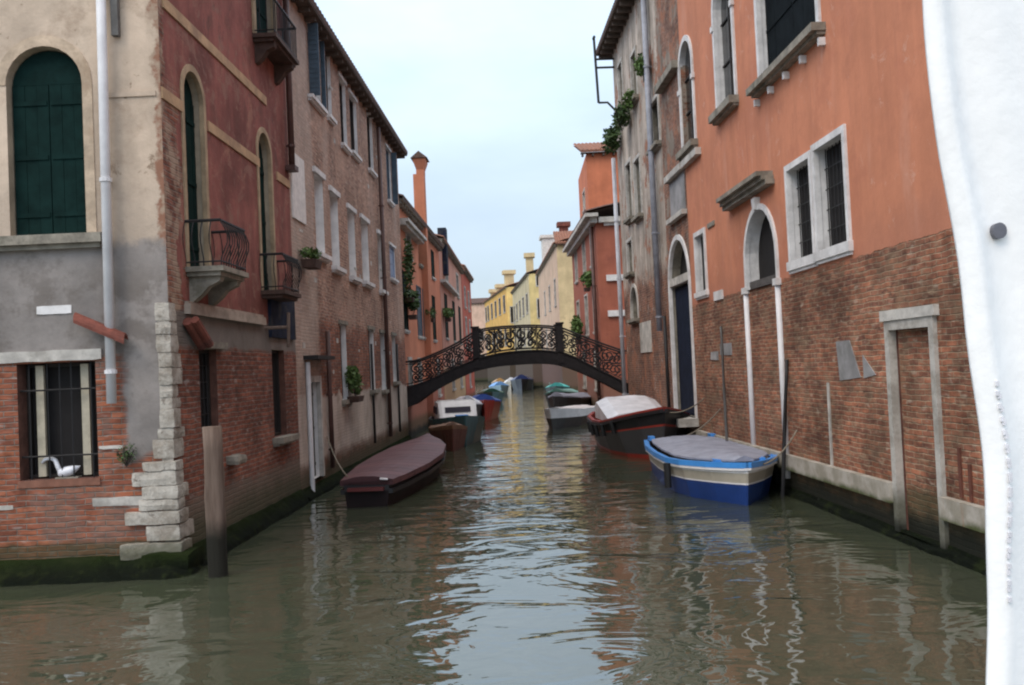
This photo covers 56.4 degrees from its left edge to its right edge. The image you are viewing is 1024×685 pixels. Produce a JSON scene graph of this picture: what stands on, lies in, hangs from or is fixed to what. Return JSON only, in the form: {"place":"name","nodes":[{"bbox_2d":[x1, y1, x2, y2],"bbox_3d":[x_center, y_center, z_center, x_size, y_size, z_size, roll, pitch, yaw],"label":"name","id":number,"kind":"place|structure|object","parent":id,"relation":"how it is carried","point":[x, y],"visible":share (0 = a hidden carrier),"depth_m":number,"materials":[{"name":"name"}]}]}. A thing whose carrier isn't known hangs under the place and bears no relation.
{"place":"outdoors","nodes":[
{"label":"outdoors","id":0,"kind":"place"},
{"bbox_2d":[0,381,986,684],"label":"water","id":1,"kind":"structure","parent":0,"point":[520,543],"depth_m":9.99,"materials":[{"name":"green liquid"}]},
{"bbox_2d":[0,0,311,585],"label":"corner house","id":2,"kind":"structure","parent":1,"relation":"on","point":[149,296],"depth_m":12.36,"materials":[{"name":"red paint"}]},
{"bbox_2d":[0,35,101,251],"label":"window","id":3,"kind":"structure","parent":2,"relation":"in","point":[53,100],"depth_m":12.40,"materials":[{"name":"green paint"}]},
{"bbox_2d":[0,349,101,487],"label":"window","id":4,"kind":"structure","parent":2,"relation":"in","point":[62,405],"depth_m":12.36,"materials":[{"name":"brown wood"}]},
{"bbox_2d":[41,457,81,478],"bbox_3d":[-5.811,1.606,12.289,0.504,0.300,0.140,-3,-2,0],"label":"swan ornament","id":5,"kind":"object","parent":2,"relation":"on","point":[67,472],"visible":1,"depth_m":12.26,"materials":[{"name":"white ceramic"}]},
{"bbox_2d":[116,441,136,466],"bbox_3d":[-4.906,1.414,12.109,0.292,0.333,0.132,-3,-2,0],"label":"wall weed","id":6,"kind":"object","parent":2,"relation":"attached to","point":[129,456],"depth_m":12.10,"materials":[{"name":"green plant"}]},
{"bbox_2d":[180,64,211,266],"bbox_3d":[-4.533,-2.456,13.436,0.185,2.903,0.961,-3,-2,2],"label":"window","id":7,"kind":"structure","parent":2,"relation":"in","point":[187,116],"depth_m":13.68,"materials":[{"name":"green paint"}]},
{"bbox_2d":[182,316,227,430],"bbox_3d":[-4.301,0.458,13.414,0.441,1.570,1.556,-3,-2,0],"label":"window","id":8,"kind":"structure","parent":2,"relation":"in","point":[194,326],"depth_m":13.72,"materials":[{"name":"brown wood"}]},
{"bbox_2d":[251,0,277,32],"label":"window","id":9,"kind":"structure","parent":2,"relation":"in","point":[254,3],"depth_m":17.60,"materials":[{"name":"green paint"}]},
{"bbox_2d":[256,127,276,289],"bbox_3d":[-4.428,-2.341,16.897,0.185,2.935,0.953,-3,-2,2],"label":"window","id":10,"kind":"structure","parent":2,"relation":"in","point":[260,174],"depth_m":17.19,"materials":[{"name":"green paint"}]},
{"bbox_2d":[271,351,299,446],"bbox_3d":[-4.186,0.988,17.214,0.417,1.688,1.124,-3,-2,0],"label":"window","id":11,"kind":"structure","parent":2,"relation":"in","point":[288,438],"depth_m":17.55,"materials":[{"name":"grey stone"}]},
{"bbox_2d":[202,426,228,577],"bbox_3d":[-3.658,2.364,11.818,0.264,2.646,0.256,-3,-2,25],"label":"mooring post","id":12,"kind":"object","parent":1,"relation":"in","point":[215,510],"visible":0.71,"depth_m":11.74,"materials":[{"name":"wood"}]},
{"bbox_2d":[282,0,411,500],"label":"brick house","id":13,"kind":"structure","parent":1,"relation":"on","point":[350,149],"depth_m":23.31,"materials":[{"name":"brown brick"}]},
{"bbox_2d":[299,246,321,269],"bbox_3d":[-4.058,-1.715,19.275,0.460,0.435,0.687,-3,-2,0],"label":"window plant","id":14,"kind":"object","parent":13,"relation":"on","point":[311,263],"depth_m":19.07,"materials":[{"name":"green plant"}]},
{"bbox_2d":[307,22,327,116],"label":"window","id":15,"kind":"structure","parent":13,"relation":"in","point":[312,34],"depth_m":20.67,"materials":[{"name":"wood"}]},
{"bbox_2d":[303,355,334,479],"bbox_3d":[-4.023,1.548,19.818,0.460,2.538,1.567,-3,-2,2],"label":"door","id":16,"kind":"structure","parent":13,"relation":"in","point":[317,379],"depth_m":20.22,"materials":[{"name":"wood"}]},
{"bbox_2d":[312,166,332,263],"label":"window","id":17,"kind":"structure","parent":13,"relation":"in","point":[325,258],"depth_m":21.02,"materials":[{"name":"white stone"}]},
{"bbox_2d":[325,55,336,126],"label":"window","id":18,"kind":"structure","parent":13,"relation":"in","point":[330,118],"depth_m":22.89,"materials":[{"name":"white stone"}]},
{"bbox_2d":[328,185,346,275],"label":"window","id":19,"kind":"structure","parent":13,"relation":"in","point":[336,269],"depth_m":22.45,"materials":[{"name":"white stone"}]},
{"bbox_2d":[327,436,348,476],"bbox_3d":[-3.484,2.275,19.114,0.026,0.627,3.458,-2,-2,-18],"label":"mooring rope","id":20,"kind":"object","parent":13,"relation":"attached to","point":[336,458],"visible":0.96,"depth_m":19.35,"materials":[{"name":"beige fabric"}]},
{"bbox_2d":[338,71,351,154],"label":"window","id":21,"kind":"structure","parent":13,"relation":"in","point":[344,146],"depth_m":24.63,"materials":[{"name":"white stone"}]},
{"bbox_2d":[338,320,353,405],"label":"window","id":22,"kind":"structure","parent":13,"relation":"in","point":[346,402],"depth_m":23.15,"materials":[{"name":"grey stone"}]},
{"bbox_2d":[344,365,364,402],"bbox_3d":[-3.868,0.972,23.288,0.469,0.953,1.021,-3,-2,0],"label":"window plant","id":23,"kind":"object","parent":13,"relation":"on","point":[354,379],"depth_m":23.15,"materials":[{"name":"green plant"}]},
{"bbox_2d":[346,203,362,284],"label":"window","id":24,"kind":"structure","parent":13,"relation":"in","point":[354,279],"depth_m":24.48,"materials":[{"name":"white stone"}]},
{"bbox_2d":[348,88,362,163],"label":"window","id":25,"kind":"structure","parent":13,"relation":"in","point":[354,154],"depth_m":26.07,"materials":[{"name":"grey stone"}]},
{"bbox_2d":[359,213,375,289],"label":"window","id":26,"kind":"structure","parent":13,"relation":"in","point":[366,283],"depth_m":26.37,"materials":[{"name":"white stone"}]},
{"bbox_2d":[366,108,377,178],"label":"window","id":27,"kind":"structure","parent":13,"relation":"in","point":[370,170],"depth_m":28.59,"materials":[{"name":"grey stone"}]},
{"bbox_2d":[367,325,379,394],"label":"window","id":28,"kind":"structure","parent":13,"relation":"in","point":[376,391],"depth_m":26.97,"materials":[{"name":"grey stone"}]},
{"bbox_2d":[376,229,388,295],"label":"window","id":29,"kind":"structure","parent":13,"relation":"in","point":[381,291],"depth_m":28.63,"materials":[{"name":"white stone"}]},
{"bbox_2d":[379,329,388,394],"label":"window","id":30,"kind":"structure","parent":13,"relation":"in","point":[384,392],"depth_m":28.40,"materials":[{"name":"grey stone"}]},
{"bbox_2d":[385,143,397,207],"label":"window","id":31,"kind":"structure","parent":13,"relation":"in","point":[393,155],"depth_m":32.09,"materials":[{"name":"white stone"}]},
{"bbox_2d":[389,242,398,284],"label":"window","id":32,"kind":"structure","parent":13,"relation":"in","point":[392,268],"depth_m":31.69,"materials":[{"name":"white stone"}]},
{"bbox_2d":[391,332,400,385],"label":"window","id":33,"kind":"structure","parent":13,"relation":"in","point":[395,383],"depth_m":30.71,"materials":[{"name":"grey stone"}]},
{"bbox_2d":[340,433,445,507],"bbox_3d":[-2.406,2.887,21.073,1.608,1.227,7.734,-3,-2,3],"label":"covered boat","id":34,"kind":"object","parent":1,"relation":"on","point":[391,475],"visible":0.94,"depth_m":18.76,"materials":[{"name":"brown fabric"}]},
{"bbox_2d":[399,151,444,436],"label":"orange house","id":35,"kind":"structure","parent":1,"relation":"on","point":[423,335],"depth_m":41.06,"materials":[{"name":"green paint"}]},
{"bbox_2d":[402,270,410,333],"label":"window","id":36,"kind":"structure","parent":35,"relation":"in","point":[406,323],"depth_m":35.62,"materials":[{"name":"green paint"}]},
{"bbox_2d":[401,238,415,302],"bbox_3d":[-3.796,-2.654,35.169,0.540,2.366,1.583,-3,-2,0],"label":"window plant","id":37,"kind":"object","parent":35,"relation":"attached to","point":[407,262],"depth_m":34.99,"materials":[{"name":"green plant"}]},
{"bbox_2d":[407,357,412,385],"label":"window","id":38,"kind":"structure","parent":35,"relation":"in","point":[410,374],"depth_m":36.17,"materials":[{"name":"stone"}]},
{"bbox_2d":[403,289,420,319],"bbox_3d":[-3.749,-1.450,35.889,0.658,1.168,2.464,-3,-2,0],"label":"window plant","id":39,"kind":"object","parent":35,"relation":"attached to","point":[413,306],"depth_m":35.55,"materials":[{"name":"green plant"}]},
{"bbox_2d":[416,285,424,339],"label":"window","id":40,"kind":"structure","parent":35,"relation":"in","point":[419,312],"depth_m":39.93,"materials":[{"name":"stone"}]},
{"bbox_2d":[425,306,436,322],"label":"window plant","id":41,"kind":"object","parent":35,"relation":"attached to","point":[432,312],"depth_m":41.45,"materials":[{"name":"green plant"}]},
{"bbox_2d":[431,250,435,280],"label":"window","id":42,"kind":"structure","parent":35,"relation":"in","point":[432,253],"depth_m":45.74,"materials":[{"name":"green paint"}]},
{"bbox_2d":[431,295,437,342],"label":"window","id":43,"kind":"structure","parent":35,"relation":"in","point":[435,340],"depth_m":45.29,"materials":[{"name":"green paint"}]},
{"bbox_2d":[406,322,628,406],"bbox_3d":[0.180,0.776,35.342,8.066,2.834,1.860,-3,-2,0],"label":"iron footbridge","id":44,"kind":"object","parent":35,"relation":"attached to","point":[424,389],"visible":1,"depth_m":34.52,"materials":[{"name":"black metal"}]},
{"bbox_2d":[429,422,467,450],"bbox_3d":[-2.039,3.052,30.913,1.240,1.194,5.338,-2,-2,-7],"label":"wooden skiff","id":45,"kind":"object","parent":1,"relation":"on","point":[451,436],"visible":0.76,"depth_m":28.90,"materials":[{"name":"brown wood"}]},
{"bbox_2d":[436,227,465,399],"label":"pink house","id":46,"kind":"structure","parent":1,"relation":"on","point":[451,269],"depth_m":55.34,"materials":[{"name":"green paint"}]},
{"bbox_2d":[444,293,449,340],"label":"window","id":47,"kind":"structure","parent":46,"relation":"in","point":[445,296],"depth_m":51.99,"materials":[{"name":"green paint"}]},
{"bbox_2d":[442,308,453,321],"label":"window plant","id":48,"kind":"object","parent":46,"relation":"attached to","point":[448,313],"depth_m":49.91,"materials":[{"name":"green plant"}]},
{"bbox_2d":[452,300,456,342],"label":"window","id":49,"kind":"structure","parent":46,"relation":"in","point":[453,303],"depth_m":57.80,"materials":[{"name":"green paint"}]},
{"bbox_2d":[456,272,459,299],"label":"window","id":50,"kind":"structure","parent":46,"relation":"in","point":[457,281],"depth_m":62.67,"materials":[{"name":"stone"}]},
{"bbox_2d":[458,306,462,344],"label":"window","id":51,"kind":"structure","parent":46,"relation":"in","point":[459,313],"depth_m":62.90,"materials":[{"name":"green paint"}]},
{"bbox_2d":[428,399,484,445],"bbox_3d":[-1.890,2.862,33.139,1.900,1.680,5.898,-2,-2,-8],"label":"cabin boat","id":52,"kind":"object","parent":1,"relation":"on","point":[462,411],"visible":0.67,"depth_m":32.63,"materials":[{"name":"teal paint"}]},
{"bbox_2d":[461,264,474,396],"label":"red house","id":53,"kind":"structure","parent":1,"relation":"on","point":[467,278],"depth_m":70.96,"materials":[{"name":"paint"}]},
{"bbox_2d":[456,395,482,415],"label":"grey covered boat","id":54,"kind":"object","parent":1,"relation":"on","point":[479,404],"visible":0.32,"depth_m":43.48,"materials":[{"name":"grey fabric"}]},
{"bbox_2d":[471,298,487,381],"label":"pale pink house","id":55,"kind":"structure","parent":1,"relation":"on","point":[478,314],"depth_m":196.20,"materials":[{"name":"paint"}]},
{"bbox_2d":[473,394,501,420],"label":"red boat","id":56,"kind":"object","parent":1,"relation":"on","point":[490,407],"visible":0.61,"depth_m":45.36,"materials":[{"name":"paint"}]},
{"bbox_2d":[476,388,504,403],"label":"green boat","id":57,"kind":"object","parent":1,"relation":"on","point":[495,393],"visible":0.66,"depth_m":63.01,"materials":[{"name":"green fabric"}]},
{"bbox_2d":[489,382,508,394],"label":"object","id":58,"kind":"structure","parent":1,"relation":"on","point":[502,386],"depth_m":87.27,"materials":[{"name":"blue fabric"}]},
{"bbox_2d":[483,270,517,381],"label":"ochre house","id":59,"kind":"structure","parent":1,"relation":"on","point":[498,302],"depth_m":153.74,"materials":[{"name":"paint"}]},
{"bbox_2d":[510,306,513,322],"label":"window","id":60,"kind":"structure","parent":59,"relation":"in","point":[511,310],"depth_m":146.28,"materials":[{"name":"stone"}]},
{"bbox_2d":[504,377,512,389],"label":"white boat","id":61,"kind":"object","parent":1,"relation":"on","point":[507,381],"visible":0.34,"depth_m":107.55,"materials":[{"name":"beige paint"}]},
{"bbox_2d":[510,374,533,390],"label":"navy boat","id":62,"kind":"object","parent":1,"relation":"on","point":[521,382],"visible":0.84,"depth_m":102.32,"materials":[{"name":"blue fabric"}]},
{"bbox_2d":[510,253,542,387],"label":"pale yellow house","id":63,"kind":"structure","parent":1,"relation":"on","point":[524,292],"depth_m":114.30,"materials":[{"name":"paint"}]},
{"bbox_2d":[536,298,539,318],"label":"window","id":64,"kind":"structure","parent":63,"relation":"in","point":[537,299],"depth_m":112.27,"materials":[{"name":"stone"}]},
{"bbox_2d":[535,221,577,390],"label":"cream house","id":65,"kind":"structure","parent":1,"relation":"on","point":[554,274],"depth_m":81.11,"materials":[{"name":"paint"}]},
{"bbox_2d":[553,277,556,307],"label":"window","id":66,"kind":"structure","parent":65,"relation":"in","point":[554,279],"depth_m":82.26,"materials":[{"name":"stone"}]},
{"bbox_2d":[545,382,569,391],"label":"turquoise boat","id":67,"kind":"object","parent":1,"relation":"on","point":[555,385],"visible":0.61,"depth_m":71.68,"materials":[{"name":"teal fabric"}]},
{"bbox_2d":[544,388,577,407],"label":"teal covered boat","id":68,"kind":"object","parent":1,"relation":"on","point":[568,391],"visible":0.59,"depth_m":54.20,"materials":[{"name":"teal fabric"}]},
{"bbox_2d":[547,392,590,406],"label":"grey skiff","id":69,"kind":"object","parent":1,"relation":"on","point":[556,399],"visible":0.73,"depth_m":46.83,"materials":[{"name":"grey fabric"}]},
{"bbox_2d":[544,405,594,429],"bbox_3d":[2.273,3.088,38.937,1.700,1.167,6.367,-3,-2,15],"label":"white skiff","id":70,"kind":"object","parent":1,"relation":"on","point":[565,417],"visible":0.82,"depth_m":36.91,"materials":[{"name":"paint"}]},
{"bbox_2d":[562,202,627,404],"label":"brown red house","id":71,"kind":"structure","parent":1,"relation":"on","point":[589,244],"depth_m":44.45,"materials":[{"name":"paint"}]},
{"bbox_2d":[569,314,583,343],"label":"window plant","id":72,"kind":"object","parent":71,"relation":"on","point":[577,325],"depth_m":50.36,"materials":[{"name":"green plant"}]},
{"bbox_2d":[574,249,578,284],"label":"window","id":73,"kind":"structure","parent":71,"relation":"in","point":[576,282],"depth_m":55.16,"materials":[{"name":"stone"}]},
{"bbox_2d":[581,238,586,271],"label":"window","id":74,"kind":"structure","parent":71,"relation":"in","point":[583,245],"depth_m":50.60,"materials":[{"name":"stone"}]},
{"bbox_2d":[582,352,586,389],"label":"window","id":75,"kind":"structure","parent":71,"relation":"in","point":[585,388],"depth_m":53.03,"materials":[{"name":"stone"}]},
{"bbox_2d":[579,270,591,291],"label":"window plant","id":76,"kind":"object","parent":71,"relation":"on","point":[586,277],"depth_m":46.23,"materials":[{"name":"green plant"}]},
{"bbox_2d":[584,293,589,336],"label":"window","id":77,"kind":"structure","parent":71,"relation":"in","point":[586,295],"depth_m":50.52,"materials":[{"name":"stone"}]},
{"bbox_2d":[573,142,618,217],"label":"tall orange house","id":78,"kind":"structure","parent":1,"relation":"on","point":[595,184],"depth_m":50.26,"materials":[{"name":"paint"}]},
{"bbox_2d":[582,188,585,213],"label":"window","id":79,"kind":"structure","parent":78,"relation":"in","point":[583,193],"depth_m":53.25,"materials":[{"name":"stone"}]},
{"bbox_2d":[587,395,690,458],"bbox_3d":[3.492,2.408,26.741,2.498,1.758,7.808,-3,-2,-3],"label":"black workboat","id":80,"kind":"object","parent":1,"relation":"on","point":[626,425],"visible":0.77,"depth_m":24.32,"materials":[{"name":"red paint"}]},
{"bbox_2d":[592,0,700,434],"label":"weathered house","id":81,"kind":"structure","parent":1,"relation":"on","point":[656,278],"depth_m":27.09,"materials":[{"name":"grey paint"}]},
{"bbox_2d":[601,125,621,154],"bbox_3d":[3.436,-7.006,33.005,0.791,1.066,1.059,-3,-2,0],"label":"wall plant","id":82,"kind":"object","parent":81,"relation":"attached to","point":[611,142],"depth_m":32.82,"materials":[{"name":"green plant"}]},
{"bbox_2d":[614,56,624,112],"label":"window","id":83,"kind":"structure","parent":81,"relation":"in","point":[620,64],"depth_m":32.85,"materials":[{"name":"stone"}]},
{"bbox_2d":[611,100,630,130],"bbox_3d":[3.549,-7.279,30.847,0.708,0.912,1.277,-3,-2,0],"label":"wall plant","id":84,"kind":"object","parent":81,"relation":"attached to","point":[622,117],"depth_m":30.76,"materials":[{"name":"green plant"}]},
{"bbox_2d":[621,89,634,110],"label":"wall plant","id":85,"kind":"object","parent":81,"relation":"attached to","point":[628,104],"depth_m":29.67,"materials":[{"name":"green plant"}]},
{"bbox_2d":[623,157,633,225],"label":"window","id":86,"kind":"structure","parent":81,"relation":"in","point":[627,221],"depth_m":32.00,"materials":[{"name":"stone"}]},
{"bbox_2d":[623,236,634,278],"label":"window","id":87,"kind":"structure","parent":81,"relation":"in","point":[629,274],"depth_m":32.14,"materials":[{"name":"stone"}]},
{"bbox_2d":[626,284,639,324],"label":"window","id":88,"kind":"structure","parent":81,"relation":"in","point":[633,320],"depth_m":31.83,"materials":[{"name":"stone"}]},
{"bbox_2d":[630,45,638,108],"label":"window","id":89,"kind":"structure","parent":81,"relation":"in","point":[635,97],"depth_m":29.84,"materials":[{"name":"stone"}]},
{"bbox_2d":[631,152,643,223],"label":"window","id":90,"kind":"structure","parent":81,"relation":"in","point":[638,216],"depth_m":30.21,"materials":[{"name":"stone"}]},
{"bbox_2d":[633,53,650,81],"bbox_3d":[3.726,-7.864,27.368,0.542,0.858,0.967,-3,-2,0],"label":"wall plant","id":91,"kind":"object","parent":81,"relation":"attached to","point":[638,64],"depth_m":27.28,"materials":[{"name":"green plant"}]},
{"bbox_2d":[646,94,661,155],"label":"window","id":92,"kind":"structure","parent":81,"relation":"in","point":[656,144],"depth_m":26.39,"materials":[{"name":"stone"}]},
{"bbox_2d":[644,433,777,505],"bbox_3d":[3.826,2.490,18.586,2.129,1.124,6.426,-3,-2,0],"label":"blue motorboat","id":93,"kind":"object","parent":1,"relation":"on","point":[710,466],"visible":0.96,"depth_m":16.52,"materials":[{"name":"paint"}]},
{"bbox_2d":[720,326,727,440],"bbox_3d":[4.440,1.598,19.817,0.063,3.876,0.063,-3,-2,22],"label":"mooring pole","id":94,"kind":"object","parent":1,"relation":"in","point":[724,392],"visible":0.59,"depth_m":19.82,"materials":[{"name":"wood"}]},
{"bbox_2d":[781,359,787,496],"bbox_3d":[4.636,1.864,16.285,0.335,3.142,0.073,-3,-2,0],"label":"mooring pole","id":95,"kind":"object","parent":1,"relation":"in","point":[783,463],"visible":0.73,"depth_m":16.28,"materials":[{"name":"black wood"}]},
{"bbox_2d":[675,0,985,574],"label":"terracotta house","id":96,"kind":"structure","parent":1,"relation":"on","point":[823,258],"depth_m":14.15,"materials":[{"name":"orange paint"}]},
{"bbox_2d":[675,35,697,161],"bbox_3d":[4.191,-5.925,22.903,0.320,2.862,1.670,-3,-2,-2],"label":"window","id":97,"kind":"structure","parent":96,"relation":"in","point":[685,149],"depth_m":23.02,"materials":[{"name":"white stone"}]},
{"bbox_2d":[693,227,708,300],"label":"window","id":98,"kind":"structure","parent":96,"relation":"in","point":[699,294],"depth_m":22.54,"materials":[{"name":"white stone"}]},
{"bbox_2d":[688,409,720,434],"bbox_3d":[4.158,1.810,21.248,1.034,0.663,0.026,-3,-2,28],"label":"mooring rope","id":99,"kind":"object","parent":96,"relation":"attached to","point":[705,423],"visible":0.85,"depth_m":21.17,"materials":[{"name":"beige fabric"}]},
{"bbox_2d":[708,0,738,125],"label":"window","id":100,"kind":"structure","parent":96,"relation":"in","point":[724,108],"depth_m":19.79,"materials":[{"name":"white stone"}]},
{"bbox_2d":[716,170,790,478],"bbox_3d":[4.620,-0.293,18.038,0.550,5.381,3.032,-3,-2,-2],"label":"arched window","id":101,"kind":"structure","parent":96,"relation":"in","point":[758,181],"depth_m":17.92,"materials":[{"name":"white stone"}]},
{"bbox_2d":[743,430,797,464],"bbox_3d":[4.290,1.750,15.820,1.086,0.546,0.028,-2,-2,-19],"label":"mooring rope","id":102,"kind":"object","parent":96,"relation":"attached to","point":[781,452],"visible":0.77,"depth_m":15.88,"materials":[{"name":"beige fabric"}]},
{"bbox_2d":[746,0,825,106],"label":"window","id":103,"kind":"structure","parent":96,"relation":"in","point":[793,27],"depth_m":16.00,"materials":[{"name":"white stone"}]},
{"bbox_2d":[784,150,817,273],"bbox_3d":[4.728,-2.068,15.396,0.260,1.809,1.314,-3,-2,-2],"label":"window","id":104,"kind":"structure","parent":96,"relation":"in","point":[806,209],"depth_m":15.69,"materials":[{"name":"white stone"}]},
{"bbox_2d":[810,124,853,264],"bbox_3d":[4.776,-2.140,14.069,0.260,1.845,1.392,-3,-2,-2],"label":"window","id":105,"kind":"structure","parent":96,"relation":"in","point":[841,241],"depth_m":14.28,"materials":[{"name":"white stone"}]},
{"bbox_2d":[879,304,949,549],"bbox_3d":[4.973,0.985,11.672,0.206,2.833,1.472,-3,-2,-2],"label":"blocked doorway","id":106,"kind":"structure","parent":96,"relation":"in","point":[918,347],"depth_m":11.79,"materials":[{"name":"stone"}]},
{"bbox_2d":[922,0,1023,684],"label":"canvas curtain","id":107,"kind":"object","parent":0,"point":[974,50],"visible":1,"depth_m":1.15,"materials":[{"name":"fabric"}]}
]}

